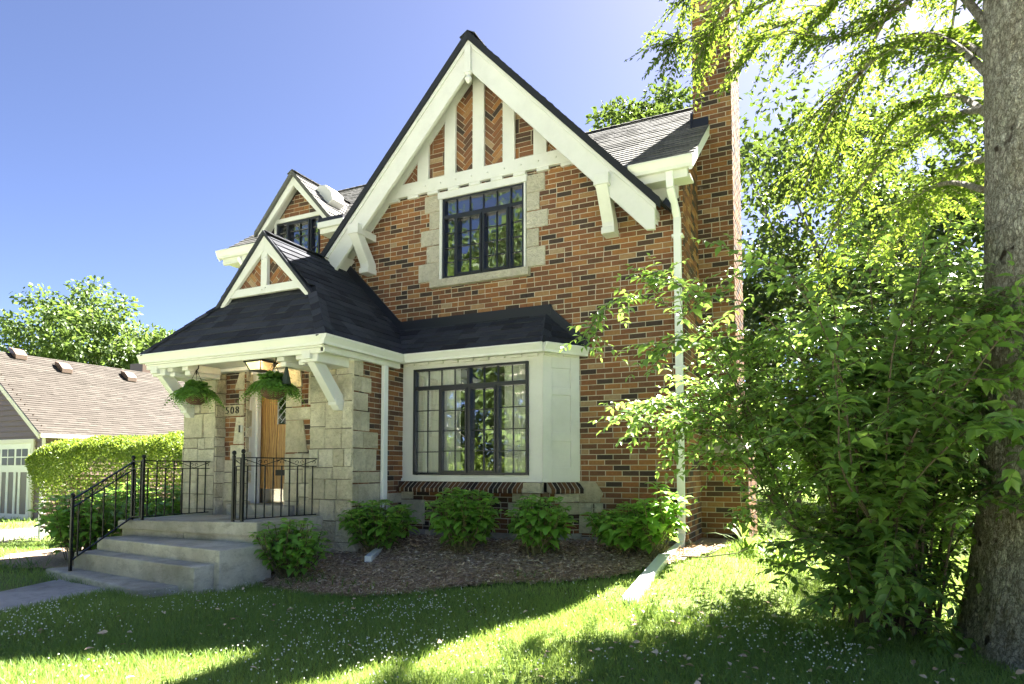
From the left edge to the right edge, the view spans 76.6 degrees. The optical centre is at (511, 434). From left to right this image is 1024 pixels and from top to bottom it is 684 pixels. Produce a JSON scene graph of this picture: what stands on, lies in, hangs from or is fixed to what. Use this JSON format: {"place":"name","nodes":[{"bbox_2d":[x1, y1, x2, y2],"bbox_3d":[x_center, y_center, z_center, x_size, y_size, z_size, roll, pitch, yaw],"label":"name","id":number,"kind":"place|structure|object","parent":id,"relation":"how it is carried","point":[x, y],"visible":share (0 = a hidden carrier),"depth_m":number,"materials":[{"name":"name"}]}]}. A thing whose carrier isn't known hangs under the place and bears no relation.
{"place":"outdoors","nodes":[
{"label":"outdoors","id":0,"kind":"place"},
{"bbox_2d":[0,526,68,541],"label":"driveway","id":1,"kind":"structure","parent":0,"point":[16,533],"depth_m":17.14,"materials":[{"name":"grey concrete"}]},
{"bbox_2d":[0,579,105,610],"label":"path","id":2,"kind":"structure","parent":0,"point":[26,595],"depth_m":6.49,"materials":[{"name":"concrete"}]},
{"bbox_2d":[0,0,983,468],"label":"sky","id":3,"kind":"structure","parent":0,"point":[141,141],"materials":[{"name":"blue"}]},
{"bbox_2d":[0,472,1023,683],"bbox_3d":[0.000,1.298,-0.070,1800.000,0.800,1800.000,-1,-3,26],"label":"ground","id":4,"kind":"structure","parent":0,"point":[782,532],"depth_m":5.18,"materials":[{"name":"green plant"}]},
{"bbox_2d":[0,547,96,567],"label":"garden bed","id":5,"kind":"object","parent":4,"relation":"on","point":[57,560],"visible":0.17,"depth_m":9.15,"materials":[{"name":"soil"}]},
{"bbox_2d":[0,554,61,570],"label":"grass tuft","id":6,"kind":"object","parent":5,"relation":"on","point":[10,563],"visible":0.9,"depth_m":8.22,"materials":[{"name":"green plant"}]},
{"bbox_2d":[27,488,137,559],"bbox_3d":[-5.989,1.240,9.021,1.448,0.992,1.280,-1,-3,26],"label":"hydrangea","id":7,"kind":"object","parent":5,"relation":"on","point":[60,533],"visible":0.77,"depth_m":8.80,"materials":[{"name":"green plant"}]},
{"bbox_2d":[90,478,169,535],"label":"hydrangea","id":8,"kind":"object","parent":5,"relation":"on","point":[121,497],"visible":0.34,"depth_m":10.35,"materials":[{"name":"green plant"}]},
{"bbox_2d":[135,485,180,517],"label":"hydrangea","id":9,"kind":"object","parent":5,"relation":"on","point":[177,505],"visible":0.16,"depth_m":9.84,"materials":[{"name":"green plant"}]},
{"bbox_2d":[0,275,175,369],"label":"leafy tree","id":10,"kind":"object","parent":4,"relation":"on","point":[114,348],"visible":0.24,"depth_m":44.67,"materials":[{"name":"green plant"}]},
{"bbox_2d":[0,347,184,519],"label":"garage","id":11,"kind":"structure","parent":4,"relation":"on","point":[44,401],"depth_m":24.26,"materials":[{"name":"brown"}]},
{"bbox_2d":[0,443,30,519],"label":"carriage door","id":12,"kind":"structure","parent":11,"relation":"in","point":[14,484],"depth_m":22.51,"materials":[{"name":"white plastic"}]},
{"bbox_2d":[24,430,183,539],"bbox_3d":[-7.455,1.134,13.468,7.417,2.401,1.664,-1,-3,26],"label":"clipped hedge","id":13,"kind":"object","parent":4,"relation":"on","point":[51,459],"visible":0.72,"depth_m":13.48,"materials":[{"name":"green plant"}]},
{"bbox_2d":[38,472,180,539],"bbox_3d":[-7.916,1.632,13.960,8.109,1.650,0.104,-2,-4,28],"label":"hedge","id":14,"kind":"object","parent":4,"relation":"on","point":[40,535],"visible":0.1,"depth_m":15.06,"materials":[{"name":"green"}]},
{"bbox_2d":[45,515,322,597],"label":"front steps","id":15,"kind":"structure","parent":4,"relation":"on","point":[158,556],"depth_m":7.11,"materials":[{"name":"concrete"}]},
{"bbox_2d":[68,455,209,570],"bbox_3d":[-4.678,0.928,8.250,0.252,1.348,1.816,-1,-3,26],"label":"iron railing","id":16,"kind":"object","parent":15,"relation":"on","point":[133,471],"visible":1,"depth_m":8.14,"materials":[{"name":"black metal"}]},
{"bbox_2d":[231,449,316,521],"bbox_3d":[-2.791,0.600,7.769,0.188,0.833,1.087,-3,-4,42],"label":"iron railing","id":17,"kind":"object","parent":15,"relation":"on","point":[241,487],"visible":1,"depth_m":7.50,"materials":[{"name":"black metal"}]},
{"bbox_2d":[136,0,757,603],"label":"brick house","id":18,"kind":"structure","parent":4,"relation":"on","point":[426,296],"depth_m":8.60,"materials":[{"name":"brown brick"}]},
{"bbox_2d":[164,365,226,410],"bbox_3d":[-4.204,-0.624,8.633,0.763,0.664,0.781,-1,-3,26],"label":"hanging basket","id":19,"kind":"object","parent":18,"relation":"hanging from","point":[193,392],"visible":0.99,"depth_m":8.56,"materials":[{"name":"green"}]},
{"bbox_2d":[237,357,304,410],"bbox_3d":[-2.968,-0.652,8.059,0.836,0.669,0.734,-1,-3,26],"label":"hanging basket","id":20,"kind":"object","parent":18,"relation":"hanging from","point":[269,385],"visible":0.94,"depth_m":7.94,"materials":[{"name":"green"}]},
{"bbox_2d":[260,396,285,502],"bbox_3d":[-3.260,0.056,9.123,0.725,1.805,0.070,-1,-3,26],"label":"front door","id":21,"kind":"structure","parent":18,"relation":"in","point":[273,416],"depth_m":9.16,"materials":[{"name":"brown wood"}]},
{"bbox_2d":[282,367,290,384],"bbox_3d":[-2.777,-0.754,7.981,0.120,0.270,0.114,-1,-3,26],"label":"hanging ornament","id":22,"kind":"object","parent":18,"relation":"hanging from","point":[286,379],"visible":0.89,"depth_m":7.95,"materials":[{"name":"grey metal"}]},
{"bbox_2d":[277,215,319,252],"bbox_3d":[-3.450,-2.985,10.483,0.910,0.975,0.072,-1,-3,26],"label":"dormer window","id":23,"kind":"structure","parent":18,"relation":"in","point":[310,221],"depth_m":10.41,"materials":[{"name":"grey metal"}]},
{"bbox_2d":[413,361,528,474],"bbox_3d":[-0.571,-0.193,8.540,1.720,1.440,0.072,-1,-3,26],"label":"window","id":24,"kind":"structure","parent":18,"relation":"in","point":[468,450],"depth_m":8.51,"materials":[{"name":"grey metal"}]},
{"bbox_2d":[442,183,523,278],"bbox_3d":[-0.407,-2.807,9.013,1.280,1.160,0.072,-1,-3,26],"label":"window","id":25,"kind":"structure","parent":18,"relation":"in","point":[482,213],"depth_m":8.99,"materials":[{"name":"grey metal"}]},
{"bbox_2d":[258,533,734,596],"bbox_3d":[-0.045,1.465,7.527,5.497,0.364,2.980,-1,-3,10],"label":"mulch bed","id":26,"kind":"object","parent":4,"relation":"on","point":[718,541],"visible":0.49,"depth_m":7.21,"materials":[{"name":"brown wood"}]},
{"bbox_2d":[248,518,333,579],"bbox_3d":[-2.454,1.251,7.168,0.986,0.686,0.882,-1,-3,26],"label":"hydrangea","id":27,"kind":"object","parent":26,"relation":"on","point":[295,549],"visible":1,"depth_m":7.04,"materials":[{"name":"green plant"}]},
{"bbox_2d":[279,569,334,591],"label":"grass tuft","id":28,"kind":"object","parent":26,"relation":"on","point":[296,579],"visible":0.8,"depth_m":6.84,"materials":[{"name":"green plant"}]},
{"bbox_2d":[304,575,407,593],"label":"grass tuft","id":29,"kind":"object","parent":26,"relation":"on","point":[361,585],"visible":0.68,"depth_m":6.57,"materials":[{"name":"green plant"}]},
{"bbox_2d":[337,499,421,551],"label":"hydrangea","id":30,"kind":"object","parent":26,"relation":"on","point":[381,530],"visible":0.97,"depth_m":7.86,"materials":[{"name":"green plant"}]},
{"bbox_2d":[422,487,501,553],"bbox_3d":[-0.583,1.004,7.688,0.968,0.767,0.950,0,-3,-6],"label":"hydrangea","id":31,"kind":"object","parent":26,"relation":"on","point":[461,525],"visible":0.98,"depth_m":7.53,"materials":[{"name":"green plant"}]},
{"bbox_2d":[497,569,550,581],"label":"grass tuft","id":32,"kind":"object","parent":26,"relation":"on","point":[524,572],"visible":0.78,"depth_m":6.56,"materials":[{"name":"green plant"}]},
{"bbox_2d":[504,494,577,556],"bbox_3d":[0.321,1.019,7.340,0.863,0.673,0.784,-1,-3,26],"label":"hydrangea","id":33,"kind":"object","parent":26,"relation":"on","point":[538,525],"visible":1,"depth_m":7.22,"materials":[{"name":"green plant"}]},
{"bbox_2d":[579,501,678,554],"bbox_3d":[1.295,1.020,7.137,0.867,0.584,1.001,2,-4,-28],"label":"hydrangea","id":34,"kind":"object","parent":26,"relation":"on","point":[614,532],"visible":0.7,"depth_m":6.99,"materials":[{"name":"green plant"}]},
{"bbox_2d":[624,482,692,558],"bbox_3d":[1.575,0.907,6.931,0.724,0.807,0.670,-1,-3,26],"label":"hydrangea","id":35,"kind":"object","parent":26,"relation":"on","point":[651,517],"visible":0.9,"depth_m":6.83,"materials":[{"name":"green plant"}]},
{"bbox_2d":[681,546,746,557],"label":"fallen branch","id":36,"kind":"object","parent":26,"relation":"on","point":[706,556],"visible":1,"depth_m":6.57,"materials":[{"name":"brown"}]},
{"bbox_2d":[0,571,1018,683],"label":"clover","id":37,"kind":"object","parent":4,"relation":"on","point":[443,632],"depth_m":4.64,"materials":[{"name":"white plant"}]},
{"bbox_2d":[9,587,1023,683],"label":"fallen leaves","id":38,"kind":"object","parent":4,"relation":"on","point":[1019,671],"visible":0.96,"depth_m":4.29,"materials":[{"name":"leaf"}]},
{"bbox_2d":[585,76,692,130],"bbox_3d":[4.941,-5.873,26.661,6.730,17.623,7.474,-1,-3,26],"label":"maple tree","id":39,"kind":"object","parent":4,"relation":"on","point":[636,112],"visible":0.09,"depth_m":25.77,"materials":[{"name":"green plant"}]},
{"bbox_2d":[718,521,769,552],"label":"iris clump","id":40,"kind":"object","parent":4,"relation":"on","point":[746,540],"visible":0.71,"depth_m":7.24,"materials":[{"name":"green plant"}]},
{"bbox_2d":[746,533,820,570],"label":"daylily clump","id":41,"kind":"object","parent":4,"relation":"on","point":[777,558],"visible":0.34,"depth_m":6.80,"materials":[{"name":"green plant"}]},
{"bbox_2d":[559,202,1023,667],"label":"tall shrub","id":42,"kind":"object","parent":4,"relation":"on","point":[886,446],"visible":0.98,"depth_m":4.58,"materials":[{"name":"green plant"}]},
{"bbox_2d":[745,392,837,509],"bbox_3d":[6.694,0.457,15.703,4.233,3.597,3.757,-1,-3,26],"label":"garden shrub","id":43,"kind":"object","parent":4,"relation":"on","point":[799,500],"visible":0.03,"depth_m":15.82,"materials":[{"name":"green plant"}]},
{"bbox_2d":[742,233,881,491],"bbox_3d":[7.274,-1.497,18.021,5.964,7.949,6.207,0,-3,-3],"label":"leafy tree","id":44,"kind":"object","parent":4,"relation":"on","point":[748,289],"visible":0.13,"depth_m":17.01,"materials":[{"name":"green plant"}]},
{"bbox_2d":[624,0,1023,671],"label":"tree","id":45,"kind":"object","parent":4,"relation":"on","point":[990,618],"visible":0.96,"depth_m":6.18,"materials":[{"name":"green plant"}]},
{"bbox_2d":[739,66,984,504],"bbox_3d":[10.064,-3.868,19.611,10.061,12.859,10.206,1,-3,-13],"label":"maple tree","id":46,"kind":"object","parent":4,"relation":"on","point":[765,176],"visible":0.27,"depth_m":17.90,"materials":[{"name":"green plant"}]},
{"bbox_2d":[798,169,983,486],"bbox_3d":[10.702,-2.029,15.152,8.434,8.712,8.395,0,-3,-4],"label":"leafy tree","id":47,"kind":"object","parent":4,"relation":"on","point":[971,276],"visible":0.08,"depth_m":14.60,"materials":[{"name":"green plant"}]},
{"bbox_2d":[875,152,983,321],"bbox_3d":[18.021,-4.646,20.698,12.564,14.529,13.337,2,-4,-36],"label":"leafy tree","id":48,"kind":"object","parent":4,"relation":"on","point":[953,242],"visible":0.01,"depth_m":21.99,"materials":[{"name":"green plant"}]}
]}

